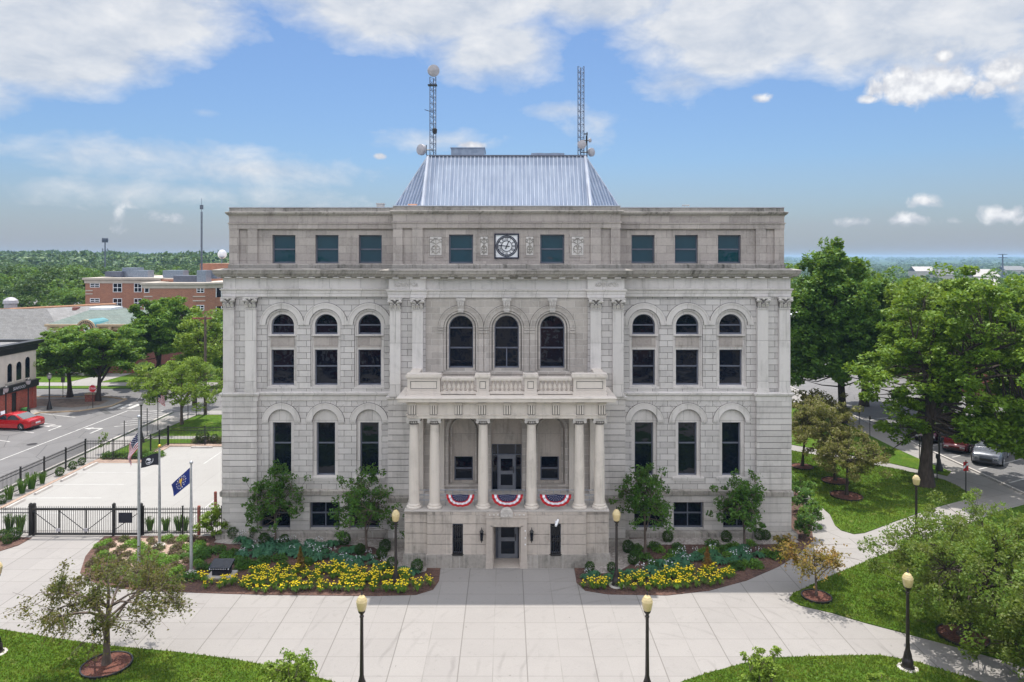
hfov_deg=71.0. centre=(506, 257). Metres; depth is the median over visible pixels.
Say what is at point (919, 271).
valley building
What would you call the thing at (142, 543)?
perennial
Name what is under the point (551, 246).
window
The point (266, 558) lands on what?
perennial
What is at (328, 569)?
daylily
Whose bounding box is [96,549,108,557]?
perennial
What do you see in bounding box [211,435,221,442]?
perennial
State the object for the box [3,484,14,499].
tall grass clump
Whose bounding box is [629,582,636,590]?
daylily
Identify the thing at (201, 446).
wheel stop
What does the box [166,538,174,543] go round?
perennial
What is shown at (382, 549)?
boxwood
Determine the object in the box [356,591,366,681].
street lamp
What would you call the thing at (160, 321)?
tree
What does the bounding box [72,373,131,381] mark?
sidewalk
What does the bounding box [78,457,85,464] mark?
boxwood
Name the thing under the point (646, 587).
daylily
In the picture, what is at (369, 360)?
window
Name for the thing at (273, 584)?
daylily
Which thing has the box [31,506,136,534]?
sliding gate
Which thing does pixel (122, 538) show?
perennial
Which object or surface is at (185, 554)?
perennial
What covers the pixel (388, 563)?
boxwood
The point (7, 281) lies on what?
background tree
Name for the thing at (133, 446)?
national flag
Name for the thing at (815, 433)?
tree
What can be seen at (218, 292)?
window
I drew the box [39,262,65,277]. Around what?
background tree
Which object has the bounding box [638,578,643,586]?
daylily
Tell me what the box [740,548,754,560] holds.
hosta
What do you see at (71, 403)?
brick pavers
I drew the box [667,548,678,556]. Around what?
perennial
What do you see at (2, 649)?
street lamp
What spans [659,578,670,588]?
daylily
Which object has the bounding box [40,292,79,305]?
background tree
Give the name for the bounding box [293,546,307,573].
dwarf conifer
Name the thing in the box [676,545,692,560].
hosta
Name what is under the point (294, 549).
hosta
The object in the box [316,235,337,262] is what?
window
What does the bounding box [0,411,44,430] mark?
parked car
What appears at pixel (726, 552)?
perennial
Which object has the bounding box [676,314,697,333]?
window
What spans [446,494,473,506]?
bunting
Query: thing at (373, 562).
hosta
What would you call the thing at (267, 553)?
hosta
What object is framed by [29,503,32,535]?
gate post
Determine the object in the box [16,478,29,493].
tall grass clump
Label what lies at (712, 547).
perennial
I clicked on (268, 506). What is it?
tree
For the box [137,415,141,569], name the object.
flagpole
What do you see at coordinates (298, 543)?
hosta
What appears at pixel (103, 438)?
tree
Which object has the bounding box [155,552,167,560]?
perennial
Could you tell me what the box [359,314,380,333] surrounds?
window
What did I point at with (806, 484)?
shrub
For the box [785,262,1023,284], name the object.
woodland
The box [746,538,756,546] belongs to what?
perennial
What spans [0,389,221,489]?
road
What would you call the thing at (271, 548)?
hosta
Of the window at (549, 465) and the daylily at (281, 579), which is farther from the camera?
the window at (549, 465)
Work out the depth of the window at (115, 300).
117.97 m
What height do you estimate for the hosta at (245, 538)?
0.678 m
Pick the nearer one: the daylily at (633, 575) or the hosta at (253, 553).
the daylily at (633, 575)
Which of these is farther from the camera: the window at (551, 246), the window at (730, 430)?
the window at (730, 430)
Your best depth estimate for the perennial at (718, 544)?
37.66 m
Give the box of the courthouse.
[211,147,801,568]
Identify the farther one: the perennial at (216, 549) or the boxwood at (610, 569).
the perennial at (216, 549)
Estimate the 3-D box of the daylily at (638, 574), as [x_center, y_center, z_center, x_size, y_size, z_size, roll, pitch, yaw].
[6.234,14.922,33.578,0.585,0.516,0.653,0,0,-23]
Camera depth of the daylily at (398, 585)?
32.38 m
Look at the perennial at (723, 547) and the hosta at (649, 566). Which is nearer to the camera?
the hosta at (649, 566)
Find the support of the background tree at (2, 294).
on the ground at (883, 261)
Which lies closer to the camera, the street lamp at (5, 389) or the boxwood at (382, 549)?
the boxwood at (382, 549)
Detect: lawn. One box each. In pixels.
[0,629,330,681]
[36,375,97,381]
[37,386,218,387]
[103,375,220,381]
[120,415,221,451]
[682,655,979,681]
[789,505,1023,664]
[791,408,950,475]
[791,450,969,533]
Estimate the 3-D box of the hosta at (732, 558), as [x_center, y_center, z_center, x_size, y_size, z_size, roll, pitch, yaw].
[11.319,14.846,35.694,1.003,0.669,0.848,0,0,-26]
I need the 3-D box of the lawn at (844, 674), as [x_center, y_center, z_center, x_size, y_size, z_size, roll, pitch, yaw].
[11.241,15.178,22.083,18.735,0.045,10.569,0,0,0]
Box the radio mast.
[200,198,202,269]
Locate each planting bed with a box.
[0,536,30,550]
[80,536,440,595]
[574,492,812,595]
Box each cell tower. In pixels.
[102,238,108,272]
[998,254,1007,277]
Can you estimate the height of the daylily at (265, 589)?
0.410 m
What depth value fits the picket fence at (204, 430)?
58.04 m
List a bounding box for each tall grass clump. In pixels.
[2,513,15,530]
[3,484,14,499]
[13,513,27,530]
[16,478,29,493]
[24,472,39,489]
[38,471,46,483]
[146,516,155,530]
[161,517,171,530]
[173,515,181,530]
[181,516,189,530]
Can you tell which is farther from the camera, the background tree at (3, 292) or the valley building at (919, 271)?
the valley building at (919, 271)
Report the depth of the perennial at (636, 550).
36.56 m
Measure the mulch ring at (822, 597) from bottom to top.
0.110 m
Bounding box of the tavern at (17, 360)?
[0,339,44,412]
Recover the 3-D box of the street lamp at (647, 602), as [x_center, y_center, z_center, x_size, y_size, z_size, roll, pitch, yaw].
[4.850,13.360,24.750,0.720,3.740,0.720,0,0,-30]
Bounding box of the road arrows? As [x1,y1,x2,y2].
[46,404,138,432]
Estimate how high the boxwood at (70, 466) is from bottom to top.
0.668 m
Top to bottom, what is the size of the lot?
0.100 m
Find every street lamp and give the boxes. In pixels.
[0,562,7,654]
[3,385,8,413]
[25,377,30,412]
[46,371,51,409]
[138,397,144,441]
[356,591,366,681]
[388,507,402,589]
[609,506,623,588]
[642,591,652,681]
[897,569,918,672]
[912,472,919,533]
[935,421,942,470]
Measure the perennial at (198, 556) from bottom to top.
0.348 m
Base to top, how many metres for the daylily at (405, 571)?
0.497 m
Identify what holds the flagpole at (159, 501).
on the planting bed at (197, 585)
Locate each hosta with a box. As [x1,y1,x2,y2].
[231,530,250,543]
[234,549,249,554]
[237,547,249,556]
[240,539,253,544]
[241,542,254,548]
[248,544,261,557]
[253,546,266,551]
[258,551,273,556]
[260,542,276,548]
[263,546,276,551]
[265,533,280,542]
[275,546,290,554]
[278,536,292,546]
[287,544,294,555]
[288,535,299,544]
[290,542,303,548]
[290,551,304,557]
[291,545,308,551]
[302,541,312,552]
[303,539,315,545]
[305,543,317,556]
[309,545,325,561]
[314,536,324,548]
[320,544,331,553]
[322,546,338,559]
[324,540,339,546]
[336,553,349,564]
[337,553,351,559]
[339,546,351,553]
[341,555,361,562]
[345,545,358,553]
[345,558,353,568]
[353,554,363,566]
[365,548,375,559]
[366,554,379,565]
[397,566,410,572]
[407,568,419,576]
[580,567,593,579]
[586,570,601,577]
[603,573,613,580]
[610,569,626,576]
[623,568,636,576]
[633,562,650,577]
[641,558,656,571]
[648,568,661,575]
[655,559,670,566]
[657,559,674,573]
[666,550,683,563]
[669,561,680,567]
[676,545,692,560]
[680,552,693,567]
[686,554,698,561]
[690,546,702,555]
[697,555,713,562]
[703,542,721,556]
[711,556,729,564]
[725,547,740,555]
[725,548,742,562]
[735,544,749,550]
[740,546,751,555]
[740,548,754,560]
[751,547,766,557]
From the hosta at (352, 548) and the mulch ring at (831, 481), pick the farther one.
the mulch ring at (831, 481)
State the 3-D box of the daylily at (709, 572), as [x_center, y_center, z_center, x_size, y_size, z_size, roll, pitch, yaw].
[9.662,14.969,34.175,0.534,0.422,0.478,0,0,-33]
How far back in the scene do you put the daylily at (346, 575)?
33.40 m
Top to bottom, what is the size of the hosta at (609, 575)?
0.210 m
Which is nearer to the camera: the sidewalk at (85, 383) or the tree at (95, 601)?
the tree at (95, 601)
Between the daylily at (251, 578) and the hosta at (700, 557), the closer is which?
the daylily at (251, 578)
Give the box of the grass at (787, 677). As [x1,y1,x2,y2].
[0,450,1023,681]
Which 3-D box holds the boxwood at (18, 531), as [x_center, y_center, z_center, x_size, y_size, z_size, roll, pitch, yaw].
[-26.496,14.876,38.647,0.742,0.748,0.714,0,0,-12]
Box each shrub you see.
[52,365,79,375]
[134,360,154,375]
[770,533,797,550]
[791,485,814,510]
[792,471,816,493]
[793,505,822,537]
[797,496,824,520]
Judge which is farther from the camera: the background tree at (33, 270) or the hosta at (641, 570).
the background tree at (33, 270)
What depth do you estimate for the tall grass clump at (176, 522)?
39.77 m
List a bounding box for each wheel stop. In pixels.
[4,498,25,508]
[34,485,52,494]
[60,473,76,481]
[83,462,98,469]
[191,446,212,447]
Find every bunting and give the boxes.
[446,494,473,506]
[492,494,522,506]
[540,494,570,506]
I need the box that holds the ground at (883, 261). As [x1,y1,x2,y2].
[1,259,1023,507]
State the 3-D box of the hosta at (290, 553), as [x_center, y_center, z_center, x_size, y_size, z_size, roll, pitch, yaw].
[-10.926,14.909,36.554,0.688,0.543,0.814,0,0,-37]
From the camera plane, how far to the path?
60.48 m
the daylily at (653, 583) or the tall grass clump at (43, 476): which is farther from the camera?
the tall grass clump at (43, 476)
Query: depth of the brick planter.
75.60 m
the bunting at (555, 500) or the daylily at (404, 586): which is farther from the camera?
the bunting at (555, 500)
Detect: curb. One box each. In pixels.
[0,411,172,492]
[34,396,126,414]
[790,386,1023,493]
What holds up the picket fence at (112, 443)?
on the sidewalk at (170, 420)
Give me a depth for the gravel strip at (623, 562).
38.18 m
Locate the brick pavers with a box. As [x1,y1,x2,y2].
[37,399,108,407]
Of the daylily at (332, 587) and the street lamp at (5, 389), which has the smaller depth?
the daylily at (332, 587)
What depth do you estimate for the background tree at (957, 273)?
112.82 m
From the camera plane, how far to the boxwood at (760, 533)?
38.51 m
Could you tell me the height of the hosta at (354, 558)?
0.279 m
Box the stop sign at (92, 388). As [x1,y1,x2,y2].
[89,385,95,407]
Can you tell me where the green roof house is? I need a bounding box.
[44,306,188,375]
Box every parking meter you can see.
[918,435,920,458]
[936,454,938,478]
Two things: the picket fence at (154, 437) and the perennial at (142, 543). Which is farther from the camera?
the picket fence at (154, 437)
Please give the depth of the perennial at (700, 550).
36.79 m
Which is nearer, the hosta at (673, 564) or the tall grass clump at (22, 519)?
the hosta at (673, 564)
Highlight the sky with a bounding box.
[0,0,1023,258]
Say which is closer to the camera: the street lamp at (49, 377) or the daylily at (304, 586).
the daylily at (304, 586)
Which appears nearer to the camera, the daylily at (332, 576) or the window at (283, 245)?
the daylily at (332, 576)
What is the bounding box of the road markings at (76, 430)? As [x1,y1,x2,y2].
[0,409,173,459]
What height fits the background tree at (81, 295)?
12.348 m
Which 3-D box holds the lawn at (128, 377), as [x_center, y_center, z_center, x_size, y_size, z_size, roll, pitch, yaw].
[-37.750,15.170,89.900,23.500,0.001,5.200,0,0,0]
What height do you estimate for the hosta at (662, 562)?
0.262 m
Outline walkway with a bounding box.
[790,387,1023,537]
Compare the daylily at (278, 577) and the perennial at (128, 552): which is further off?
the perennial at (128, 552)
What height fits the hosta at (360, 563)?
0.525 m
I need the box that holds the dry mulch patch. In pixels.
[109,538,189,570]
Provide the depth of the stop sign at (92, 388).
71.94 m
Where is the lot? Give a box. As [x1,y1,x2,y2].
[0,447,221,530]
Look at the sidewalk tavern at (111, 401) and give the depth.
73.16 m
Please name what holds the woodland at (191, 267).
on the ground at (883, 261)
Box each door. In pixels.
[12,392,15,411]
[492,444,521,489]
[496,527,518,557]
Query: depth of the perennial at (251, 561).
35.26 m
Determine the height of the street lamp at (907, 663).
3.740 m
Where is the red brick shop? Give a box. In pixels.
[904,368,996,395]
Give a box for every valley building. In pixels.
[908,267,931,276]
[930,269,954,282]
[963,269,999,278]
[995,266,1023,273]
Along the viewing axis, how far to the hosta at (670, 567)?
34.60 m
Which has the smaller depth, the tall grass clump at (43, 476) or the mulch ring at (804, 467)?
the tall grass clump at (43, 476)
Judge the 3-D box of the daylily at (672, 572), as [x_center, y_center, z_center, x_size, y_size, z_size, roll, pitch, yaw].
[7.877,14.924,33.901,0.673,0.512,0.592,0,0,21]
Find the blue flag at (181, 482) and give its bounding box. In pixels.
[172,468,189,495]
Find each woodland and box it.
[0,249,228,267]
[0,261,199,286]
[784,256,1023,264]
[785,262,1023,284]
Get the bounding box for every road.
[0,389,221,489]
[790,364,1023,490]
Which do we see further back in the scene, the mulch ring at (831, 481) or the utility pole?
the utility pole
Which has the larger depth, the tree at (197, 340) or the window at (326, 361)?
the tree at (197, 340)
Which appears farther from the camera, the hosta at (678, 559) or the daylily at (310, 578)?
the hosta at (678, 559)
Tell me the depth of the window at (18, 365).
70.34 m
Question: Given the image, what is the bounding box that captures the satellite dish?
[218,250,226,262]
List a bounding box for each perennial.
[84,558,98,565]
[92,540,108,548]
[94,545,108,553]
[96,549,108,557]
[100,451,110,459]
[104,537,112,542]
[104,555,117,561]
[105,542,116,547]
[110,548,125,556]
[116,544,127,549]
[117,535,129,542]
[120,578,131,586]
[122,538,136,547]
[123,550,133,556]
[127,554,136,562]
[132,541,145,547]
[133,549,147,558]
[152,543,166,549]
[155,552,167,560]
[156,449,165,457]
[157,557,170,566]
[161,533,174,541]
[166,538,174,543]
[166,554,179,562]
[167,549,177,554]
[169,543,181,550]
[170,561,180,565]
[171,564,186,573]
[175,534,189,541]
[175,550,186,556]
[179,552,189,558]
[180,542,189,549]
[181,558,189,563]
[181,570,199,582]
[186,534,198,541]
[193,540,206,546]
[193,543,206,550]
[193,547,206,557]
[193,554,205,560]
[193,558,203,565]
[194,537,205,542]
[194,561,208,570]
[199,552,211,559]
[201,545,214,552]
[210,544,226,555]
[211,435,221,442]
[218,550,234,557]
[229,547,238,555]
[233,561,247,571]
[234,556,249,564]
[242,558,257,568]
[254,563,265,570]
[255,555,272,564]
[271,552,287,562]
[275,560,290,568]
[304,556,313,565]
[630,548,641,556]
[634,543,642,549]
[638,552,653,561]
[646,560,660,567]
[647,540,660,547]
[652,545,665,552]
[662,553,676,560]
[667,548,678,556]
[672,542,683,548]
[697,547,705,554]
[704,538,720,546]
[708,544,720,553]
[719,544,729,553]
[721,550,732,556]
[726,540,739,546]
[728,560,745,570]
[736,559,749,567]
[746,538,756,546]
[747,558,764,569]
[759,547,772,556]
[767,550,783,560]
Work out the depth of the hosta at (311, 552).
36.50 m
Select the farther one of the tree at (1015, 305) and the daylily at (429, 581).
the tree at (1015, 305)
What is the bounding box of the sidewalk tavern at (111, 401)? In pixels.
[30,397,121,413]
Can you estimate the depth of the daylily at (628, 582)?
33.14 m
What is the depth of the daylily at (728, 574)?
33.84 m
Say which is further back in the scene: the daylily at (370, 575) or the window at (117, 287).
the window at (117, 287)
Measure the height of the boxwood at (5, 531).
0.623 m
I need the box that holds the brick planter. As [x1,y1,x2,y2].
[84,392,95,401]
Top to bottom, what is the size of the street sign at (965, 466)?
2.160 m
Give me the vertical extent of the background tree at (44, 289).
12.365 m
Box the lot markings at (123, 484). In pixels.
[54,451,221,520]
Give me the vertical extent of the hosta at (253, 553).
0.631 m
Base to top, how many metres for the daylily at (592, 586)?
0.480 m
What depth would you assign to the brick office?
117.88 m
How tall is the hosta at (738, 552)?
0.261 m
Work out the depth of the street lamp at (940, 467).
51.05 m
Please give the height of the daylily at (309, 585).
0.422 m
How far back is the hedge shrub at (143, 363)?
91.99 m
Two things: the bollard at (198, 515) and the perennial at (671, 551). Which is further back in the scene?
the bollard at (198, 515)
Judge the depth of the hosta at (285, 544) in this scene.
37.49 m
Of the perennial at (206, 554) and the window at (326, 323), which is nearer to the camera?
the perennial at (206, 554)
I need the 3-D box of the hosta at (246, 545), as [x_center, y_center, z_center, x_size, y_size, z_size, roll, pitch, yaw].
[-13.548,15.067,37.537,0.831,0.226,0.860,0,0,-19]
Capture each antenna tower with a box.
[416,65,439,154]
[577,66,594,156]
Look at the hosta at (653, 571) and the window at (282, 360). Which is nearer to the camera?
the hosta at (653, 571)
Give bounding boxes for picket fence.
[0,439,85,495]
[0,506,28,534]
[86,439,140,459]
[141,426,167,457]
[142,505,221,534]
[168,425,222,444]
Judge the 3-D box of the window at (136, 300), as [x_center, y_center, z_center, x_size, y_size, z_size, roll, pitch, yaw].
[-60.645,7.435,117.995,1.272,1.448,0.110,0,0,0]
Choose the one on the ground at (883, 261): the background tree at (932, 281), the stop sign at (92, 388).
the background tree at (932, 281)
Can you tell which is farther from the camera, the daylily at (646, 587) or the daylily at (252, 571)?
the daylily at (252, 571)
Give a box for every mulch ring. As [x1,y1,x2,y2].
[79,651,132,679]
[791,463,813,469]
[801,589,831,603]
[821,476,849,485]
[830,490,863,500]
[936,623,990,648]
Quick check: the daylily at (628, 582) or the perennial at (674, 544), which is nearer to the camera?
the daylily at (628, 582)
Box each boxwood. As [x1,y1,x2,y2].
[0,494,7,503]
[0,529,7,539]
[1,534,12,543]
[8,526,22,539]
[55,466,64,475]
[68,460,77,469]
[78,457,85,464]
[195,429,208,442]
[210,434,218,441]
[226,527,238,538]
[257,532,269,543]
[278,533,289,542]
[338,531,350,545]
[354,543,365,554]
[376,546,387,559]
[379,538,390,551]
[386,556,397,569]
[411,558,422,571]
[585,561,594,571]
[607,561,614,571]
[622,539,634,552]
[627,552,638,564]
[662,530,673,541]
[720,530,732,541]
[753,528,765,539]
[761,529,770,539]
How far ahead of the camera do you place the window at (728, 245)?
39.65 m
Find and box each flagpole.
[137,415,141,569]
[153,444,165,546]
[157,392,157,429]
[187,461,196,573]
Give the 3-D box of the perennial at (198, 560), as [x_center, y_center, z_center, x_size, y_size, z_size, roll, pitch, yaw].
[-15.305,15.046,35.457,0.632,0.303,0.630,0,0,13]
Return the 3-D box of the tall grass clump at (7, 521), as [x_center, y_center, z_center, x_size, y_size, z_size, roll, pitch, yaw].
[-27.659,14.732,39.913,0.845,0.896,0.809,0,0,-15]
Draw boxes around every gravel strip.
[215,538,426,572]
[588,538,798,572]
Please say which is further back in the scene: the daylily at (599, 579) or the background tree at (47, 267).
the background tree at (47, 267)
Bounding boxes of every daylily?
[196,570,204,580]
[199,570,210,582]
[220,574,228,586]
[227,574,236,584]
[240,577,250,587]
[246,572,255,582]
[247,565,255,573]
[253,565,262,573]
[254,576,267,586]
[261,584,269,592]
[269,577,279,588]
[274,569,281,579]
[275,573,287,583]
[276,583,286,592]
[283,580,289,588]
[288,573,298,581]
[290,565,298,574]
[291,580,302,592]
[299,581,306,589]
[300,570,307,577]
[306,581,315,589]
[307,575,314,583]
[315,571,324,579]
[324,563,332,572]
[328,570,336,579]
[328,580,336,590]
[333,562,342,572]
[334,580,344,590]
[340,564,349,573]
[342,573,351,582]
[343,582,352,591]
[344,576,354,584]
[351,572,359,584]
[351,582,359,590]
[359,582,366,590]
[365,571,372,580]
[366,581,378,591]
[369,575,378,586]
[378,561,388,571]
[379,569,388,580]
[381,580,390,591]
[387,579,396,590]
[394,582,403,592]
[400,582,408,592]
[401,568,409,577]
[403,570,411,578]
[412,580,420,591]
[426,577,433,585]
[586,575,594,584]
[589,578,596,588]
[595,576,605,586]
[600,580,608,588]
[617,577,627,589]
[625,577,632,585]
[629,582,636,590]
[630,573,637,580]
[634,570,645,578]
[638,569,647,578]
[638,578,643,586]
[644,580,651,590]
[649,577,657,586]
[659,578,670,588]
[664,569,673,578]
[668,568,677,578]
[670,579,681,589]
[677,566,687,574]
[683,579,690,587]
[685,566,693,574]
[691,576,702,586]
[699,572,708,583]
[705,577,714,586]
[706,567,712,575]
[709,562,716,571]
[709,573,717,583]
[714,574,723,583]
[717,569,724,578]
[726,570,732,578]
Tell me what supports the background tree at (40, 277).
on the ground at (883, 261)
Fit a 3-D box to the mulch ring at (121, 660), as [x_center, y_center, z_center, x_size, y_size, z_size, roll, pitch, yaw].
[-14.844,15.105,26.620,1.760,0.110,1.760,0,0,0]
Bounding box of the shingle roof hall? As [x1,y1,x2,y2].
[0,297,126,357]
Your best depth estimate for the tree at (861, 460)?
45.00 m
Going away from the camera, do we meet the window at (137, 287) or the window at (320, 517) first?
the window at (320, 517)
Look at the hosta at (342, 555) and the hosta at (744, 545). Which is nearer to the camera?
the hosta at (342, 555)
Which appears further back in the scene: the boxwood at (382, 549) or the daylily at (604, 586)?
the boxwood at (382, 549)
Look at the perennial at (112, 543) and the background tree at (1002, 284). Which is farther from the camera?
the background tree at (1002, 284)
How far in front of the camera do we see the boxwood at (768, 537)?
38.53 m
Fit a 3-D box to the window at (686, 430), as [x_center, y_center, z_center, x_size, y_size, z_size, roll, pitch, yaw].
[9.890,10.470,39.435,1.020,2.920,0.090,0,0,0]
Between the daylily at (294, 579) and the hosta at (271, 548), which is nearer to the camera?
the daylily at (294, 579)
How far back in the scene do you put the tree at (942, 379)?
46.67 m
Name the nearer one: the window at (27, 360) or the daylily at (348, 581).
the daylily at (348, 581)
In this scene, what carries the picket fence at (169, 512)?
on the plaza
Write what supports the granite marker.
on the planting bed at (197, 585)
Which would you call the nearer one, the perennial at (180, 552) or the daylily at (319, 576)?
the daylily at (319, 576)
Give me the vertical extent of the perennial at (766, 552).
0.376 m
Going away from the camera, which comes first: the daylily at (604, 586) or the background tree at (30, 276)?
the daylily at (604, 586)
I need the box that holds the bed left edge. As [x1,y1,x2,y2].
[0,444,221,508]
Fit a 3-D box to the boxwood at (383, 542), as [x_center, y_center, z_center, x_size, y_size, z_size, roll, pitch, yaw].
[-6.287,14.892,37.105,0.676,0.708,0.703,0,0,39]
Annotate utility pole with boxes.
[192,316,211,414]
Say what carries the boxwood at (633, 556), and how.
on the planting bed at (747, 573)
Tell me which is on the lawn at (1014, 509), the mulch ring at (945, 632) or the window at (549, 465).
the mulch ring at (945, 632)
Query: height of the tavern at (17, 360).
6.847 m
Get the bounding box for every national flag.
[128,433,137,464]
[158,394,164,405]
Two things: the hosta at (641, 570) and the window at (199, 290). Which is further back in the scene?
the window at (199, 290)
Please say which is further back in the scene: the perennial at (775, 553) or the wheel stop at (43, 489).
the wheel stop at (43, 489)
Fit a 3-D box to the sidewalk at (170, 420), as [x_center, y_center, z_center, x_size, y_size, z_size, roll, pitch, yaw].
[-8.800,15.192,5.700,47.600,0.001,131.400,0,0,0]
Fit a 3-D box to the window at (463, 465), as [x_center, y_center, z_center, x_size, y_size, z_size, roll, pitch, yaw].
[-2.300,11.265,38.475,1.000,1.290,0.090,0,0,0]
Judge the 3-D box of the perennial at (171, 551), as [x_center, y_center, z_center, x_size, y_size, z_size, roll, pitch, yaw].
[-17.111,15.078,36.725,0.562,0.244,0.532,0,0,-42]
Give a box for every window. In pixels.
[6,362,12,383]
[15,360,22,381]
[24,355,30,379]
[90,283,99,286]
[90,298,99,301]
[113,283,121,291]
[113,298,121,305]
[134,283,141,291]
[134,298,141,306]
[197,288,203,292]
[216,288,221,296]
[262,503,289,526]
[272,314,293,333]
[272,350,293,384]
[273,235,294,262]
[274,422,290,474]
[311,502,339,526]
[315,314,337,333]
[315,350,337,384]
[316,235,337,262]
[317,422,334,474]
[350,502,378,526]
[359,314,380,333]
[359,350,380,384]
[360,235,381,262]
[361,422,378,474]
[449,235,472,262]
[449,315,472,367]
[451,524,463,555]
[454,456,472,479]
[494,315,518,367]
[540,235,563,262]
[540,315,563,367]
[540,456,558,479]
[550,524,561,555]
[631,235,653,262]
[632,314,653,333]
[632,350,653,384]
[634,502,662,526]
[635,422,652,474]
[673,502,701,526]
[675,235,696,262]
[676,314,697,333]
[676,350,697,384]
[678,422,695,474]
[718,235,739,262]
[719,314,740,333]
[719,350,740,384]
[722,422,739,474]
[723,502,750,526]
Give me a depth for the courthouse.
38.88 m
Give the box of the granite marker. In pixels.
[207,558,237,578]
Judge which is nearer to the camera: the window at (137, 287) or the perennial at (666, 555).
the perennial at (666, 555)
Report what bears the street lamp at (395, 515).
on the planting bed at (197, 585)
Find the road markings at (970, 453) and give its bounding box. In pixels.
[873,416,1023,482]
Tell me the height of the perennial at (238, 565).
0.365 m
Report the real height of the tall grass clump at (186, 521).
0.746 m
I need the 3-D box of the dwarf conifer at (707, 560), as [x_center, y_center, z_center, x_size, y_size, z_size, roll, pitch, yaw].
[9.746,14.586,34.831,0.726,1.181,0.707,0,0,23]
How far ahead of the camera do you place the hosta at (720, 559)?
35.56 m
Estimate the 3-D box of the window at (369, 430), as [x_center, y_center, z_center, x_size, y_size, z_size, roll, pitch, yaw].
[-7.506,10.470,39.435,1.020,2.920,0.090,0,0,0]
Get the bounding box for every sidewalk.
[0,410,221,505]
[38,382,217,385]
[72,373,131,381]
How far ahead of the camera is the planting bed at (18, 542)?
38.06 m
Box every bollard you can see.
[197,505,200,534]
[214,491,216,505]
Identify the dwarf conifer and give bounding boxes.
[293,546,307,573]
[700,546,711,570]
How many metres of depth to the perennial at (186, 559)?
35.69 m
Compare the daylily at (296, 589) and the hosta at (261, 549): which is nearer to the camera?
the daylily at (296, 589)
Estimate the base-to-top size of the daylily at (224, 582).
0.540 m
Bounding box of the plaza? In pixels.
[0,531,1023,681]
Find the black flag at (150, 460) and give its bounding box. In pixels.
[141,453,157,467]
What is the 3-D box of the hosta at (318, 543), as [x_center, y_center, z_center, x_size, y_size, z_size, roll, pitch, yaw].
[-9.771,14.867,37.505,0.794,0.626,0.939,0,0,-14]
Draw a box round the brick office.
[82,263,228,322]
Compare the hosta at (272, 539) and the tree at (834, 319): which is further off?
the tree at (834, 319)
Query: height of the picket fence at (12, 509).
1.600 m
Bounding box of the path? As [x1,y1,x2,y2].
[144,436,195,438]
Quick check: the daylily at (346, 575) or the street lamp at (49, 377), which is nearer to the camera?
the daylily at (346, 575)
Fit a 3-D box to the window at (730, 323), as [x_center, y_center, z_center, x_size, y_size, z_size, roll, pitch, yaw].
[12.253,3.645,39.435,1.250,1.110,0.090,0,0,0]
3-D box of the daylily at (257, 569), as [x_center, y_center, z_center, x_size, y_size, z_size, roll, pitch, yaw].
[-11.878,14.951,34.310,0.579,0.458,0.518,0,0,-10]
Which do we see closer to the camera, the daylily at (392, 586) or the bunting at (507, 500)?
the daylily at (392, 586)
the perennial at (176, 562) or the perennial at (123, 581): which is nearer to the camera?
the perennial at (123, 581)
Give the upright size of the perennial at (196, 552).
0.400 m
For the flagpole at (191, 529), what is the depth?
34.42 m
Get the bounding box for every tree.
[0,263,29,288]
[0,266,20,285]
[0,273,15,307]
[0,276,54,307]
[0,284,17,307]
[0,286,13,302]
[1,536,200,666]
[7,264,42,276]
[8,271,69,297]
[16,272,55,296]
[24,280,60,296]
[25,278,81,306]
[33,324,105,397]
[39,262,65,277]
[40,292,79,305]
[41,279,84,305]
[41,327,147,400]
[46,264,90,291]
[54,265,84,278]
[58,287,84,304]
[69,265,103,277]
[97,431,109,447]
[117,295,204,373]
[125,356,222,424]
[156,266,182,274]
[170,305,222,404]
[192,310,222,386]
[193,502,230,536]
[240,459,310,542]
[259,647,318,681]
[328,462,404,552]
[609,462,674,553]
[706,468,766,543]
[737,645,787,681]
[768,537,861,595]
[784,236,891,423]
[791,388,851,422]
[791,394,835,465]
[792,400,864,480]
[812,427,892,494]
[832,276,915,406]
[841,262,1023,488]
[857,487,1023,649]
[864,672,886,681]
[867,275,984,410]
[873,265,919,306]
[920,275,950,283]
[936,266,990,304]
[958,569,1023,681]
[969,267,1023,300]
[974,304,1023,395]
[984,285,1023,369]
[986,276,1007,296]
[997,273,1023,284]
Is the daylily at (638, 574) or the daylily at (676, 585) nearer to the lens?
the daylily at (676, 585)
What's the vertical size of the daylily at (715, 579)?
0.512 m
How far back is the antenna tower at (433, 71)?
43.49 m
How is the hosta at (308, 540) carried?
on the gravel strip at (373, 542)
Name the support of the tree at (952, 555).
on the lawn at (1014, 509)
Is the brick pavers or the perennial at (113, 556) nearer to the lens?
the perennial at (113, 556)
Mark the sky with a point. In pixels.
(886, 128)
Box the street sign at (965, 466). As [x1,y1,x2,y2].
[963,460,968,492]
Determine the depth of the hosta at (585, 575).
33.88 m
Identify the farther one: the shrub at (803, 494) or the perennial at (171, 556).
the shrub at (803, 494)
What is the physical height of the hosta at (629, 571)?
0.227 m
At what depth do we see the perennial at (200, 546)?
37.13 m
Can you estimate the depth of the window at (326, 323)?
39.45 m
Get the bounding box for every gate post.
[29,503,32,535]
[32,503,35,535]
[112,503,115,535]
[141,503,142,535]
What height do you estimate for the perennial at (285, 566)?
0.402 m
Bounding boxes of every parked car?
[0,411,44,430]
[914,422,945,441]
[941,428,973,452]
[971,440,1008,465]
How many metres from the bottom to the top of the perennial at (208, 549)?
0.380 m
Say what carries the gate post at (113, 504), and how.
on the plaza
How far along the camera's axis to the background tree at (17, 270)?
181.60 m
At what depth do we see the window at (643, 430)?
39.45 m
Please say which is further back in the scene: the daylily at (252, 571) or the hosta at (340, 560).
the hosta at (340, 560)
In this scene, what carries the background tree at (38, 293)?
on the ground at (883, 261)

